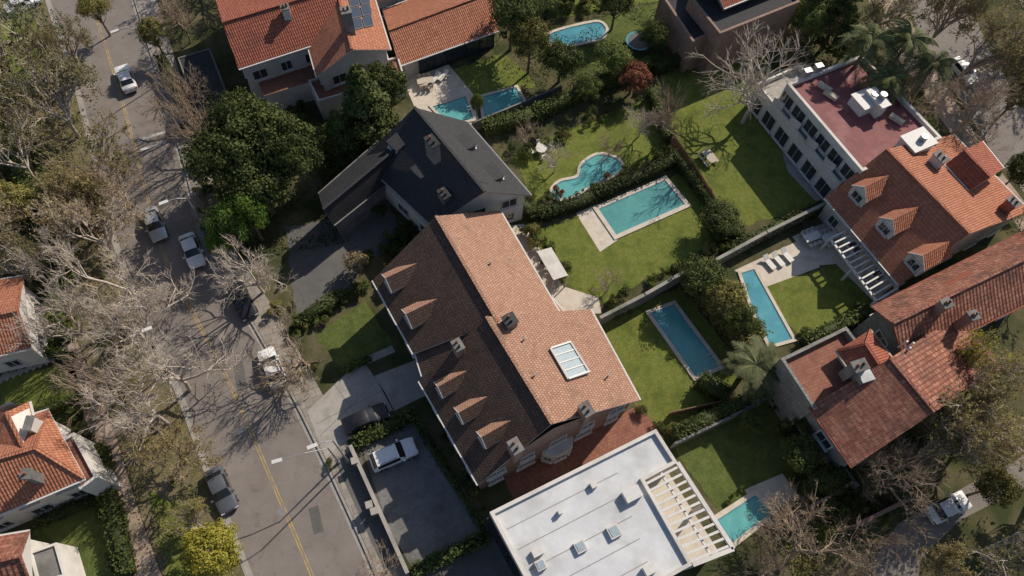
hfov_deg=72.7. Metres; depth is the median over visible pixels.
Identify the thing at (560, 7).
shrub
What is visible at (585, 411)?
chimneys
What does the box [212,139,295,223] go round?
leafy tree
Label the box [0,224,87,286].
bare tree
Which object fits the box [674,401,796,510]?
lawn
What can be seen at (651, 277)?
shrub
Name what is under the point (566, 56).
leafy tree
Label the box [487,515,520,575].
windows
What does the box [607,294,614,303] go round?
shrub
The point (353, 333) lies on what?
lawn
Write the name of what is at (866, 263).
pergola
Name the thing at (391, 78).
leafy tree
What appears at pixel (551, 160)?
bare tree
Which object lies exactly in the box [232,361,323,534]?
asphalt repair patch
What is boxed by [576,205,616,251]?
patio
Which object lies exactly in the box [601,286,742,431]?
lawn
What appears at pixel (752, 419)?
leafy tree
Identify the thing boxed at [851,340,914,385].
roof details
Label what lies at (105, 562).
shrub
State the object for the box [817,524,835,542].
shrub
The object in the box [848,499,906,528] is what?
garden wall
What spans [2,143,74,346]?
hedge
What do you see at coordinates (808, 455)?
leafy tree
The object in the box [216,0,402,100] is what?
roof
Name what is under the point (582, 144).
lawn
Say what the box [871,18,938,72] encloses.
palm tree
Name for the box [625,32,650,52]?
trampoline
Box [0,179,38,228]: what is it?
leafy tree
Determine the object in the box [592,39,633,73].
leafy tree
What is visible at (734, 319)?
leafy tree
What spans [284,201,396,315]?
forecourt
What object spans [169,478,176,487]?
shrub
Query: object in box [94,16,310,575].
road centre line
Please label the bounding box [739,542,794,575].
bare tree
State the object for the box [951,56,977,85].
parked car
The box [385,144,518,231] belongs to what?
windows
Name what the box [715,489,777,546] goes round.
swimming pool
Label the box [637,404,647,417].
shrub
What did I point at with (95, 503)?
shrub
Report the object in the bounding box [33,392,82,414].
hedge
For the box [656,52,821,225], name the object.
lawn
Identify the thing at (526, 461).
windows
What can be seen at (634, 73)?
leafy tree
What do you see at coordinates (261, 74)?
windows
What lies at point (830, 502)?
hedge
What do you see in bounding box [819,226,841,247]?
patio dining set
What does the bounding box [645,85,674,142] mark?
hedge
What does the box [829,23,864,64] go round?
leafy tree
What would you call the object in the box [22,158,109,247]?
budding tree
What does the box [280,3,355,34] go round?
chimneys
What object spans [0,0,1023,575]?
terrain
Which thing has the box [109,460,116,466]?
shrub
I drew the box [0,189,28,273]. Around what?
budding tree
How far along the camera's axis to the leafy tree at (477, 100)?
80.44 m
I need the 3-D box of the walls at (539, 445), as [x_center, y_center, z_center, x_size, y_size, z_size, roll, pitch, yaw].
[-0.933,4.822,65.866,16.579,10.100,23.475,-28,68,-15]
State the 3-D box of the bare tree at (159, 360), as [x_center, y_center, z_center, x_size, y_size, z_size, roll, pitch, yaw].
[-30.602,6.001,62.508,11.520,12.516,9.433,-39,71,-20]
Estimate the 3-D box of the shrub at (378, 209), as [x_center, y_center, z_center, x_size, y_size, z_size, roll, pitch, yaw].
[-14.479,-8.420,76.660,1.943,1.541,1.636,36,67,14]
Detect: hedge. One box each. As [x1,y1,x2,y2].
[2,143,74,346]
[32,492,97,528]
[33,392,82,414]
[42,343,77,362]
[94,440,139,575]
[152,50,192,109]
[292,288,345,329]
[341,350,373,373]
[349,405,418,449]
[409,530,490,575]
[411,419,487,530]
[480,55,652,139]
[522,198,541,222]
[537,152,677,222]
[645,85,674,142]
[651,52,681,78]
[668,381,773,441]
[669,145,714,215]
[678,257,772,353]
[691,368,733,401]
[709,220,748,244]
[721,199,824,257]
[795,474,840,516]
[797,300,880,347]
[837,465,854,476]
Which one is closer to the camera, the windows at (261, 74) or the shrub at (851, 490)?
the shrub at (851, 490)
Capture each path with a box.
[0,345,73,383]
[368,346,394,362]
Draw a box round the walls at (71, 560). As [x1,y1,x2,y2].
[31,540,85,575]
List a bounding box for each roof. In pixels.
[0,275,31,356]
[0,401,96,516]
[0,529,64,575]
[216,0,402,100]
[318,106,531,225]
[372,210,640,485]
[490,429,692,575]
[665,0,799,40]
[759,56,1023,285]
[781,230,1023,467]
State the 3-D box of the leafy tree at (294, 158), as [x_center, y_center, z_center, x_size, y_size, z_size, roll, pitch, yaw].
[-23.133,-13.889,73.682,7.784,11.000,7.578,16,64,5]
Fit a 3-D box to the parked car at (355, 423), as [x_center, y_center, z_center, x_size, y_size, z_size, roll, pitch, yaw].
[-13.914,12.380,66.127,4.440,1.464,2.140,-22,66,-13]
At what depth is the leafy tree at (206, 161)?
69.20 m
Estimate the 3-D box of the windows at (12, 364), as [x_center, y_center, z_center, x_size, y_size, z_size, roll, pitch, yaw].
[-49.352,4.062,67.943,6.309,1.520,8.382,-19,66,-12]
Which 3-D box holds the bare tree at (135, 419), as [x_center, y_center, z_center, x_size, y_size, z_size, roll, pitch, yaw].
[-33.214,10.494,60.709,8.167,11.376,9.462,16,64,6]
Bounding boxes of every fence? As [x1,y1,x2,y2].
[0,172,27,231]
[15,167,53,298]
[667,399,728,415]
[670,134,717,199]
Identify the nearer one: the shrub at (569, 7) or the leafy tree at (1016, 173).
the leafy tree at (1016, 173)
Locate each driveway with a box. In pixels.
[307,365,392,458]
[335,449,402,568]
[362,421,488,565]
[375,360,424,410]
[419,536,512,575]
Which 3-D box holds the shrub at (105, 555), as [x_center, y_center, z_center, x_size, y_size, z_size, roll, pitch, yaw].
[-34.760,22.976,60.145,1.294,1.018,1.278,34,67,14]
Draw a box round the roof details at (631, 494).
[507,461,734,575]
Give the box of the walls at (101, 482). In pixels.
[0,402,122,532]
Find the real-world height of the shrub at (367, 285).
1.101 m
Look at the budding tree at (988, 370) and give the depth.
60.54 m
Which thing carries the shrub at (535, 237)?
on the terrain at (986, 526)
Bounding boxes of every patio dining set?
[416,72,433,90]
[799,226,823,248]
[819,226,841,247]
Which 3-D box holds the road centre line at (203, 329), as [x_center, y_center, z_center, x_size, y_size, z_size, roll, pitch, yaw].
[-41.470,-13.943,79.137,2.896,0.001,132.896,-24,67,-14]
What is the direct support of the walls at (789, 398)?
on the ground
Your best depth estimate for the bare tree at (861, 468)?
62.40 m
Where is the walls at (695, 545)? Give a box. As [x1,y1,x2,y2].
[489,464,717,575]
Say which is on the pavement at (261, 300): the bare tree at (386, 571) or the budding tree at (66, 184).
the bare tree at (386, 571)
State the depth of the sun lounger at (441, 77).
86.38 m
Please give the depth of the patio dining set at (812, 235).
77.48 m
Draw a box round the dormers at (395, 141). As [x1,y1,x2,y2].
[386,131,504,180]
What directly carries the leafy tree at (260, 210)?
on the terrain at (986, 526)
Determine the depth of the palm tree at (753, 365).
65.93 m
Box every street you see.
[49,0,369,575]
[873,457,1023,575]
[905,0,1023,191]
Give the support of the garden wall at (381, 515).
on the driveway at (351, 475)
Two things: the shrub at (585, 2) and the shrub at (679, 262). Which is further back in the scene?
the shrub at (585, 2)
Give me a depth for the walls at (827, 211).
78.36 m
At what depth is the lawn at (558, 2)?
93.23 m
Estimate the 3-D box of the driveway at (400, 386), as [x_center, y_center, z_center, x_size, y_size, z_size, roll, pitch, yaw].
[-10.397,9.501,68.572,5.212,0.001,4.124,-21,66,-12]
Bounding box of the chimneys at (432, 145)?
[423,133,451,205]
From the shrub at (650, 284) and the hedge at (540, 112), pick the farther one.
the hedge at (540, 112)
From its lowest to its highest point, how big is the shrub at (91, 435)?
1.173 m
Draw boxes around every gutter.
[47,0,252,575]
[131,0,374,575]
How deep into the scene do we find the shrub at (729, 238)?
76.67 m
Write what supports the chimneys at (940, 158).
on the roof at (962, 193)
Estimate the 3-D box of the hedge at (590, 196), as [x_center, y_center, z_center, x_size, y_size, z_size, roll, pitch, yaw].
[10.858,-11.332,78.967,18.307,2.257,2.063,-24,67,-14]
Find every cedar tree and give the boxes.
[319,109,365,177]
[337,63,402,172]
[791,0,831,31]
[794,0,863,59]
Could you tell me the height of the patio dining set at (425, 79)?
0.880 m
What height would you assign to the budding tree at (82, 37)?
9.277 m
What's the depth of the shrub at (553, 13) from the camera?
91.05 m
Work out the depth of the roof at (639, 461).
57.30 m
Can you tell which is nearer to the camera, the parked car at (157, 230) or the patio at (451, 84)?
the parked car at (157, 230)
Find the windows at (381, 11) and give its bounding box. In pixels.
[376,0,404,17]
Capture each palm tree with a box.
[716,334,780,406]
[831,22,898,81]
[856,59,911,106]
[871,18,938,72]
[902,50,957,99]
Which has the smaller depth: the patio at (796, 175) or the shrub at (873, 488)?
the shrub at (873, 488)
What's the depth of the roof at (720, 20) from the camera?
84.68 m
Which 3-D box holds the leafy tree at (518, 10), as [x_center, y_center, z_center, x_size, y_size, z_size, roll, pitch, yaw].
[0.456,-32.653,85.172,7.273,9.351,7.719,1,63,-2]
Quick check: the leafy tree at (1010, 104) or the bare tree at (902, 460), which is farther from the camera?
the leafy tree at (1010, 104)
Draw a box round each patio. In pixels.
[406,64,477,124]
[504,404,663,499]
[510,224,601,313]
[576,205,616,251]
[735,242,819,285]
[745,474,799,525]
[781,150,820,200]
[793,223,899,300]
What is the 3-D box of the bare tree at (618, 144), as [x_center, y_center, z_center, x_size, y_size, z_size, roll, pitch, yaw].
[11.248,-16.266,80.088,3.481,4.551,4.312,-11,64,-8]
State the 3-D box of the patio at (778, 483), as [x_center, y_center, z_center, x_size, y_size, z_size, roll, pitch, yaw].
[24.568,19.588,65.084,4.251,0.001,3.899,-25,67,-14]
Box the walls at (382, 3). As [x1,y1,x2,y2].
[377,0,399,20]
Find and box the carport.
[178,48,227,125]
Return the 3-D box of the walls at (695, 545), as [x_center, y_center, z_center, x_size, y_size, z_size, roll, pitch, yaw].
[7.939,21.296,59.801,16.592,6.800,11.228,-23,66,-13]
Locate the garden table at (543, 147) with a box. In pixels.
[531,139,551,157]
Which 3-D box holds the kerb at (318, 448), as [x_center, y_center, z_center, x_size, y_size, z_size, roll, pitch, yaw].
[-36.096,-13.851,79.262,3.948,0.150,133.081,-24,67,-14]
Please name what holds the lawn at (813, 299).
on the terrain at (986, 526)
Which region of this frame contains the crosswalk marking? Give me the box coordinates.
[140,131,166,150]
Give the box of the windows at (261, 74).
[243,51,388,97]
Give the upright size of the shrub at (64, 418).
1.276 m
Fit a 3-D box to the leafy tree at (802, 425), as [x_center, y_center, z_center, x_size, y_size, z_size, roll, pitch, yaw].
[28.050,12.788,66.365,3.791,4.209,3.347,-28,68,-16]
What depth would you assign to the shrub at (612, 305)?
72.52 m
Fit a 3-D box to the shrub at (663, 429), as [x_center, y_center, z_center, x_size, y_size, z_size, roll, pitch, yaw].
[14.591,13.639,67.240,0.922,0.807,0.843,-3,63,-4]
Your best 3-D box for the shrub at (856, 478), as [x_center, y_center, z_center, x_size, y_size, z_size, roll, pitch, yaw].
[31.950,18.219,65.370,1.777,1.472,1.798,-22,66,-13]
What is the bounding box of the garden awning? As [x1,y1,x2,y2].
[535,247,567,290]
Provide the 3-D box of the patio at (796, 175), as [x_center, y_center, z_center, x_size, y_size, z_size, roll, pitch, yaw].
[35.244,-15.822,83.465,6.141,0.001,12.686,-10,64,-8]
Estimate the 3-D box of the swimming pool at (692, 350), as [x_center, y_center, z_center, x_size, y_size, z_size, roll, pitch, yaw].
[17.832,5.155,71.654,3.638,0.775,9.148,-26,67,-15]
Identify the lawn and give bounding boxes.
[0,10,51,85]
[0,365,84,414]
[34,506,131,575]
[149,491,205,575]
[316,300,392,366]
[453,53,535,94]
[512,2,668,74]
[512,100,668,200]
[533,0,658,19]
[538,173,712,305]
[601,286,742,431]
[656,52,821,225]
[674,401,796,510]
[767,264,872,337]
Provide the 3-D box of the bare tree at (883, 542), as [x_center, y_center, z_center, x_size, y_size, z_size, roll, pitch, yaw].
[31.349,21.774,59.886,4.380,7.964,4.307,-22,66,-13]
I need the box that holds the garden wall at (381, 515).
[349,444,409,574]
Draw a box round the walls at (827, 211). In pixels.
[750,84,1010,293]
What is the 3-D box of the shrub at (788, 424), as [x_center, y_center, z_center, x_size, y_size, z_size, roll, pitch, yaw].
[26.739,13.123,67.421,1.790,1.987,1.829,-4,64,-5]
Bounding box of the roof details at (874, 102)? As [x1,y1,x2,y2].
[772,62,938,170]
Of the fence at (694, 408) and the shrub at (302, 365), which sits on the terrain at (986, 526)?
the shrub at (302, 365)
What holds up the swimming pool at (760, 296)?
on the terrain at (986, 526)
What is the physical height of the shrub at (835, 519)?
1.338 m
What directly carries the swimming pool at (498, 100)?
on the terrain at (986, 526)
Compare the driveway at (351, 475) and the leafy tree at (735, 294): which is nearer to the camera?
the driveway at (351, 475)
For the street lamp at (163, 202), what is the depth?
67.70 m
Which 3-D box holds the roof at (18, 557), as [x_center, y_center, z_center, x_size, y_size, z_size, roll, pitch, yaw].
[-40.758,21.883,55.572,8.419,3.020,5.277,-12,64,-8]
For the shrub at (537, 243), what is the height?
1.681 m
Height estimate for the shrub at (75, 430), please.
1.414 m
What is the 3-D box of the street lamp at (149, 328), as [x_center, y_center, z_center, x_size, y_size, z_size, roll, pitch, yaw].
[-32.667,5.749,64.634,1.980,8.620,0.320,-23,66,-13]
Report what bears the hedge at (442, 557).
on the terrain at (986, 526)
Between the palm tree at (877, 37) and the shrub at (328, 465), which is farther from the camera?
the palm tree at (877, 37)
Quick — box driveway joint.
[316,384,381,435]
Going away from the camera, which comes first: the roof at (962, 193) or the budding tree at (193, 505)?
the budding tree at (193, 505)
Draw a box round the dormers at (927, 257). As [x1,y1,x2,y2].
[848,174,951,276]
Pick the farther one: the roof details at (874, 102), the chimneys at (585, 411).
the roof details at (874, 102)
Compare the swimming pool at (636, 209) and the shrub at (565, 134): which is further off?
the shrub at (565, 134)
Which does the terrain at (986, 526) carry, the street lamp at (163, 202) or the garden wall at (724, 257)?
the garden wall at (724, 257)
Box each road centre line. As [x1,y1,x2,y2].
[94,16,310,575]
[98,21,313,575]
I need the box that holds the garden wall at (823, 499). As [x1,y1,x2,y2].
[788,480,855,520]
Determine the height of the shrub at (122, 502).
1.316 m
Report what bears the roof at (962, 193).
on the walls at (827, 211)
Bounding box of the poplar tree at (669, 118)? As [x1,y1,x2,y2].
[647,77,689,138]
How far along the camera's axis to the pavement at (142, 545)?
63.75 m
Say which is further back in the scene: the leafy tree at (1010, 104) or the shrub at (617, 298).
the leafy tree at (1010, 104)
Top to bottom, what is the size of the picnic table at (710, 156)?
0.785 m
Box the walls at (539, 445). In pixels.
[416,357,629,489]
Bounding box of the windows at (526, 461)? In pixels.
[384,280,625,486]
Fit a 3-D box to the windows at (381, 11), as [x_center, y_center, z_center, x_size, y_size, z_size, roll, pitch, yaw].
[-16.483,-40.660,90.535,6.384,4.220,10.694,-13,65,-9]
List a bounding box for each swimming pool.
[428,93,475,121]
[480,84,525,117]
[547,20,608,45]
[550,152,623,201]
[592,176,690,239]
[645,300,724,380]
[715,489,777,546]
[737,266,796,346]
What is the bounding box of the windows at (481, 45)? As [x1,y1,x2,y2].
[389,34,495,73]
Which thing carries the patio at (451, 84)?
on the terrain at (986, 526)
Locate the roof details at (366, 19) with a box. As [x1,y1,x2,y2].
[349,0,373,29]
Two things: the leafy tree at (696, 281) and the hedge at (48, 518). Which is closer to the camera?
the hedge at (48, 518)
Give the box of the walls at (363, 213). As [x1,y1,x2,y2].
[331,181,523,238]
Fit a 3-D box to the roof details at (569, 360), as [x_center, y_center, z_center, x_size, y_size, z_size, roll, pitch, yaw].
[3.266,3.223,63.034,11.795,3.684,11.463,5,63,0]
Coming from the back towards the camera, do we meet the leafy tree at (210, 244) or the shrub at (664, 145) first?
the shrub at (664, 145)
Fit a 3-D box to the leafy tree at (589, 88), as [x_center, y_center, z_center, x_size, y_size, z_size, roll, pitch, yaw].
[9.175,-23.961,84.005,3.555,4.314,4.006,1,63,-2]
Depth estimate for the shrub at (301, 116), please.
81.54 m
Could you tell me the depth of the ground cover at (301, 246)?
75.71 m
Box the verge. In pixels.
[0,0,243,575]
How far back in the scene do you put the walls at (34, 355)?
66.92 m
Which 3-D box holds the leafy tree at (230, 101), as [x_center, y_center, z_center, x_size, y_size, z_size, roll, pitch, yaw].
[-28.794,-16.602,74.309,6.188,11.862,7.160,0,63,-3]
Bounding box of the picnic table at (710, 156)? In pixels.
[697,149,718,165]
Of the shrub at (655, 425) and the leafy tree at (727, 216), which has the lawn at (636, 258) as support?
the leafy tree at (727, 216)
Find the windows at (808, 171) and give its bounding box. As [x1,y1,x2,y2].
[746,89,1003,288]
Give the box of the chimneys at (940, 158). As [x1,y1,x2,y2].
[928,149,1022,214]
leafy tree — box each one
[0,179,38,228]
[24,172,62,203]
[75,0,113,35]
[135,15,171,58]
[177,127,257,195]
[179,517,243,575]
[198,92,297,181]
[198,195,251,253]
[200,228,239,257]
[201,86,263,148]
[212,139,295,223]
[218,190,272,240]
[252,110,325,190]
[365,60,409,105]
[470,93,485,119]
[488,0,545,50]
[507,17,554,73]
[537,39,585,82]
[574,72,604,101]
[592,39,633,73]
[597,0,635,30]
[616,59,653,94]
[634,17,670,54]
[677,252,730,307]
[696,196,741,234]
[702,277,750,318]
[717,302,766,336]
[739,409,765,433]
[779,431,824,474]
[790,0,830,49]
[791,413,814,436]
[808,459,850,496]
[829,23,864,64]
[966,461,1023,508]
[993,71,1023,123]
[1004,151,1023,188]
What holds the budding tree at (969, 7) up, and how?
on the terrain at (986, 526)
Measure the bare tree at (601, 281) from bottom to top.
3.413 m
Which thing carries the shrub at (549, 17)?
on the terrain at (986, 526)
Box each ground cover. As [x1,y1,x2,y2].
[0,86,60,375]
[214,109,356,261]
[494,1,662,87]
[769,464,871,575]
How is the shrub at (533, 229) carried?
on the lawn at (636, 258)
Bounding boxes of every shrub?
[0,123,15,137]
[2,173,14,183]
[9,110,25,123]
[26,271,38,290]
[34,165,47,179]
[45,333,55,345]
[49,257,60,270]
[50,266,75,280]
[54,276,69,288]
[58,244,73,255]
[60,413,74,426]
[61,309,75,321]
[65,407,76,423]
[71,246,84,257]
[71,427,82,434]
[73,403,91,414]
[84,430,96,441]
[89,495,102,515]
[93,510,103,521]
[101,545,110,559]
[103,555,112,567]
[106,554,116,575]
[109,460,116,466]
[117,500,125,514]
[118,513,130,534]
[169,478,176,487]
[178,122,198,132]
[191,180,207,192]
[196,202,207,214]
[211,181,222,191]
[265,301,280,316]
[270,299,281,309]
[287,99,305,113]
[291,111,309,121]
[291,329,300,338]
[294,363,304,373]
[310,359,322,370]
[313,315,329,324]
[315,121,325,132]
[325,463,332,470]
[341,250,368,279]
[344,291,353,300]
[351,289,364,298]
[352,282,366,295]
[361,248,374,264]
[362,280,370,289]
[371,205,387,218]
[380,241,398,258]
[382,230,395,238]
[383,260,390,267]
[390,237,406,254]
[394,225,409,242]
[467,487,478,495]
[468,480,476,488]
[507,143,514,150]
[516,145,531,158]
[521,225,530,233]
[524,141,533,151]
[526,236,542,249]
[527,222,539,235]
[529,191,535,198]
[531,235,538,241]
[532,126,543,138]
[540,236,554,248]
[541,137,551,148]
[542,13,553,24]
[543,188,555,199]
[546,10,558,18]
[553,185,564,197]
[555,134,561,141]
[557,3,563,11]
[561,126,571,130]
[561,260,572,272]
[562,130,571,139]
[563,0,576,14]
[580,5,589,14]
[582,0,597,6]
[586,104,598,115]
[587,115,595,121]
[603,171,611,179]
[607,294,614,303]
[609,299,620,308]
[614,295,621,301]
[616,287,628,297]
[619,165,629,174]
[621,283,631,293]
[633,93,643,102]
[633,405,643,413]
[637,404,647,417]
[646,272,656,281]
[647,281,654,288]
[649,147,664,157]
[652,420,660,427]
[659,142,670,151]
[659,424,666,432]
[660,267,669,273]
[664,422,675,435]
[670,263,681,271]
[676,259,685,264]
[702,240,717,254]
[707,398,717,407]
[718,242,729,251]
[719,236,732,243]
[774,423,790,440]
[781,416,797,432]
[782,433,801,447]
[790,468,807,483]
[799,326,807,335]
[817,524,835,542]
[825,503,849,525]
[827,520,840,530]
[830,504,850,520]
[841,483,853,495]
[843,472,862,488]
[853,301,862,310]
[856,526,867,536]
[862,477,881,495]
[866,497,881,513]
[871,504,885,519]
[872,512,889,528]
[876,54,884,63]
[881,493,898,507]
[885,449,903,470]
[886,494,898,502]
[901,74,912,85]
[905,88,925,98]
[912,434,928,451]
[924,117,936,126]
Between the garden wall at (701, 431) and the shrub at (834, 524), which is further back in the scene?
the garden wall at (701, 431)
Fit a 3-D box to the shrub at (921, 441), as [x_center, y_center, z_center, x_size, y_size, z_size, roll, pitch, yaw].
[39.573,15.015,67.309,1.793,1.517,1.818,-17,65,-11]
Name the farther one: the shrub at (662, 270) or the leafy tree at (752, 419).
the shrub at (662, 270)
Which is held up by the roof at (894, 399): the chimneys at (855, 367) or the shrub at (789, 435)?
the chimneys at (855, 367)
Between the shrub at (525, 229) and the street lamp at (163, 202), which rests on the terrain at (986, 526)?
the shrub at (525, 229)
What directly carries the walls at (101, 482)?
on the ground
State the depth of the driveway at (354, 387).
67.47 m
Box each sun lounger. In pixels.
[432,71,440,83]
[437,68,448,80]
[763,254,776,270]
[772,250,784,266]
[781,246,793,262]
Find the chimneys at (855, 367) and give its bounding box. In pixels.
[838,297,980,381]
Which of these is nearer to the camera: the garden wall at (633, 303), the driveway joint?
the driveway joint
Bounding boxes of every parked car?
[2,0,42,15]
[114,63,138,93]
[142,205,168,243]
[178,231,206,270]
[203,464,238,515]
[227,281,258,321]
[257,346,286,389]
[341,402,389,435]
[368,437,418,472]
[925,490,971,524]
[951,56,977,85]
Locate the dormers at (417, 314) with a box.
[381,263,510,448]
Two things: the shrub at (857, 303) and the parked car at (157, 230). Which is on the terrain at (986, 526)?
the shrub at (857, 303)
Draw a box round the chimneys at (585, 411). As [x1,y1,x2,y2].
[450,311,595,463]
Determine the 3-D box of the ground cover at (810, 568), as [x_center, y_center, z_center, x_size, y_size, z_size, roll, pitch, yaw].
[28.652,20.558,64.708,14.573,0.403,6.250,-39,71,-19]
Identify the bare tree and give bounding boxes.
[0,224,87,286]
[2,267,109,357]
[37,234,178,342]
[45,343,131,428]
[58,143,147,214]
[65,348,169,468]
[77,261,203,375]
[111,322,249,412]
[134,51,217,126]
[148,81,214,149]
[152,0,215,47]
[180,183,224,233]
[201,234,298,317]
[246,295,327,404]
[355,539,401,575]
[509,117,542,144]
[535,140,568,172]
[592,266,621,292]
[595,130,624,163]
[625,104,671,143]
[687,15,812,125]
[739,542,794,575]
[745,478,881,575]
[812,540,888,575]
[850,519,917,570]
[851,446,898,503]
[858,432,956,542]
[904,52,964,124]
[935,65,1022,163]
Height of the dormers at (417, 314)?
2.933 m
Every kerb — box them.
[45,0,247,575]
[134,0,377,575]
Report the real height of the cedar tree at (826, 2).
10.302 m
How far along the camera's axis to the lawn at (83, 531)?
61.05 m
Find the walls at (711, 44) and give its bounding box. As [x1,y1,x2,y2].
[654,0,799,75]
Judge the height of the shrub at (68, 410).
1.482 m
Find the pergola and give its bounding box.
[819,229,898,305]
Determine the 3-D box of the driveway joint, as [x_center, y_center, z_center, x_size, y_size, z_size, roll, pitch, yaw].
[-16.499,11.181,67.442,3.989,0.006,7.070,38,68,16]
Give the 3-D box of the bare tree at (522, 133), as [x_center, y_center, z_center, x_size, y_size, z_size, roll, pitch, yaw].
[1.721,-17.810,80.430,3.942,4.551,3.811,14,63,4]
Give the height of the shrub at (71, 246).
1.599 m
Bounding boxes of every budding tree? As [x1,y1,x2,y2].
[0,0,66,68]
[0,28,38,124]
[0,38,105,139]
[0,105,57,177]
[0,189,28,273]
[0,226,60,282]
[14,12,96,78]
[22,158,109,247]
[23,175,151,258]
[30,106,145,208]
[112,418,223,489]
[164,495,210,544]
[852,0,921,48]
[911,0,996,45]
[911,539,975,575]
[914,342,1023,469]
[916,388,1021,483]
[929,378,1023,471]
[948,0,1023,101]
[953,326,1023,411]
[958,519,1023,575]
[998,0,1023,14]
[1006,208,1023,234]
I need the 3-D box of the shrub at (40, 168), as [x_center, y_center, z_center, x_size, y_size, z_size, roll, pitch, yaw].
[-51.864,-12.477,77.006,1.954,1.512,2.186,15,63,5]
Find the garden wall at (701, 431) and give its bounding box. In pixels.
[670,393,774,448]
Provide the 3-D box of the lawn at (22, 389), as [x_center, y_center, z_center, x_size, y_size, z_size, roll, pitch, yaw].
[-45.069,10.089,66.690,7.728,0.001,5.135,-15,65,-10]
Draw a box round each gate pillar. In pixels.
[350,456,357,466]
[365,500,373,510]
[370,506,378,516]
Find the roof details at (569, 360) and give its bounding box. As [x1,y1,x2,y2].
[489,261,609,379]
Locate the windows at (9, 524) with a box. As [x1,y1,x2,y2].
[0,427,89,532]
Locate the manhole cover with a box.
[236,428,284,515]
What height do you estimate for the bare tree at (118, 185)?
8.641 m
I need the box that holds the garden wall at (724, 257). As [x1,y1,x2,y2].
[712,202,826,265]
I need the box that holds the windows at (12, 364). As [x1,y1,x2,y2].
[1,298,47,369]
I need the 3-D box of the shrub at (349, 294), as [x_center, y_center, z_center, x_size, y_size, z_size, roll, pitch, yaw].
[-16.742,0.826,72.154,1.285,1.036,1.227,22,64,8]
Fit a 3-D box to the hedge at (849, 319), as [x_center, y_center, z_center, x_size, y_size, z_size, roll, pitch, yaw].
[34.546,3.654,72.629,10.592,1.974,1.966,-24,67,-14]
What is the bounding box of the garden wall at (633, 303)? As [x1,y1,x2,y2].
[598,272,685,324]
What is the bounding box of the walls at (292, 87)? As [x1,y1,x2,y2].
[243,49,406,119]
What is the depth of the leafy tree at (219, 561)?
57.18 m
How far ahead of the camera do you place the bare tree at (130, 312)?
63.19 m
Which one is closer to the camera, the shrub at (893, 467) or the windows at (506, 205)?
the shrub at (893, 467)
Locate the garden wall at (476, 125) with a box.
[471,85,561,129]
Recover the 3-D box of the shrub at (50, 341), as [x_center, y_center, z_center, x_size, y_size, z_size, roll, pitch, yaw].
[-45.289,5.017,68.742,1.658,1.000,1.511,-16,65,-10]
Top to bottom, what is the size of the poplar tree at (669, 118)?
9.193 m
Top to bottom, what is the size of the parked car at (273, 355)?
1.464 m
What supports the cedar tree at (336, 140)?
on the terrain at (986, 526)
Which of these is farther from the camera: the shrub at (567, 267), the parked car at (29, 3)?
the parked car at (29, 3)
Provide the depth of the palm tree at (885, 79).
78.50 m
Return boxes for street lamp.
[110,28,164,80]
[133,326,170,370]
[159,198,208,230]
[271,447,340,463]
[307,440,349,463]
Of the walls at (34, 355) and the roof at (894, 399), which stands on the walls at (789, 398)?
the roof at (894, 399)
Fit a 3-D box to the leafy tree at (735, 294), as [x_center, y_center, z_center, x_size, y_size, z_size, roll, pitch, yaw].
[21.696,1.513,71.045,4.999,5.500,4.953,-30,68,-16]
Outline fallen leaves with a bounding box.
[57,126,173,572]
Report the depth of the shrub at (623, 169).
80.40 m
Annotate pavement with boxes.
[0,36,161,575]
[136,0,409,575]
[868,0,1023,230]
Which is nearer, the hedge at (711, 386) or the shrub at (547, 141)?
the hedge at (711, 386)
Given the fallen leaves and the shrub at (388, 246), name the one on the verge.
the fallen leaves
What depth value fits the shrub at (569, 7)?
91.12 m
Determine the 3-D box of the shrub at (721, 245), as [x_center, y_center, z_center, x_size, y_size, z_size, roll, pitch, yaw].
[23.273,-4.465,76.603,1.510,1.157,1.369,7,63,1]
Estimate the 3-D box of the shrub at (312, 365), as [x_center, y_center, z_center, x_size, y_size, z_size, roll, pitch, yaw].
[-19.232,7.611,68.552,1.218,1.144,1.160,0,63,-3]
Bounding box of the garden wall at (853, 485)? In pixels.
[841,465,859,488]
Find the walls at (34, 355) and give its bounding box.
[0,287,49,372]
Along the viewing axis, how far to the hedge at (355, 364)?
68.64 m
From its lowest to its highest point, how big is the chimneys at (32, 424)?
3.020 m
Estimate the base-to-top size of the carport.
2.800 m
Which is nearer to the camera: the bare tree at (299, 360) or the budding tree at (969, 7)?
the bare tree at (299, 360)
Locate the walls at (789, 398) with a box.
[758,311,907,466]
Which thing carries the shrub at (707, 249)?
on the terrain at (986, 526)
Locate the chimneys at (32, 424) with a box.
[18,415,44,483]
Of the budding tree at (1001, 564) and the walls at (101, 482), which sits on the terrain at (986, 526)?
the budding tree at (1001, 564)
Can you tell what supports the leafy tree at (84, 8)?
on the street at (265, 534)
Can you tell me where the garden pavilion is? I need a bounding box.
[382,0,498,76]
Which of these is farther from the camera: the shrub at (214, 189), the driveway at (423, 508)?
the shrub at (214, 189)
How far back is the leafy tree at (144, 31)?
81.84 m
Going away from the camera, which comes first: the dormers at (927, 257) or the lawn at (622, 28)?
the dormers at (927, 257)
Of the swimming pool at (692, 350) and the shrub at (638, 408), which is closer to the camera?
the shrub at (638, 408)
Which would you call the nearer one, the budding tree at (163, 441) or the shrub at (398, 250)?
the budding tree at (163, 441)
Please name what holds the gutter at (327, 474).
on the street at (265, 534)

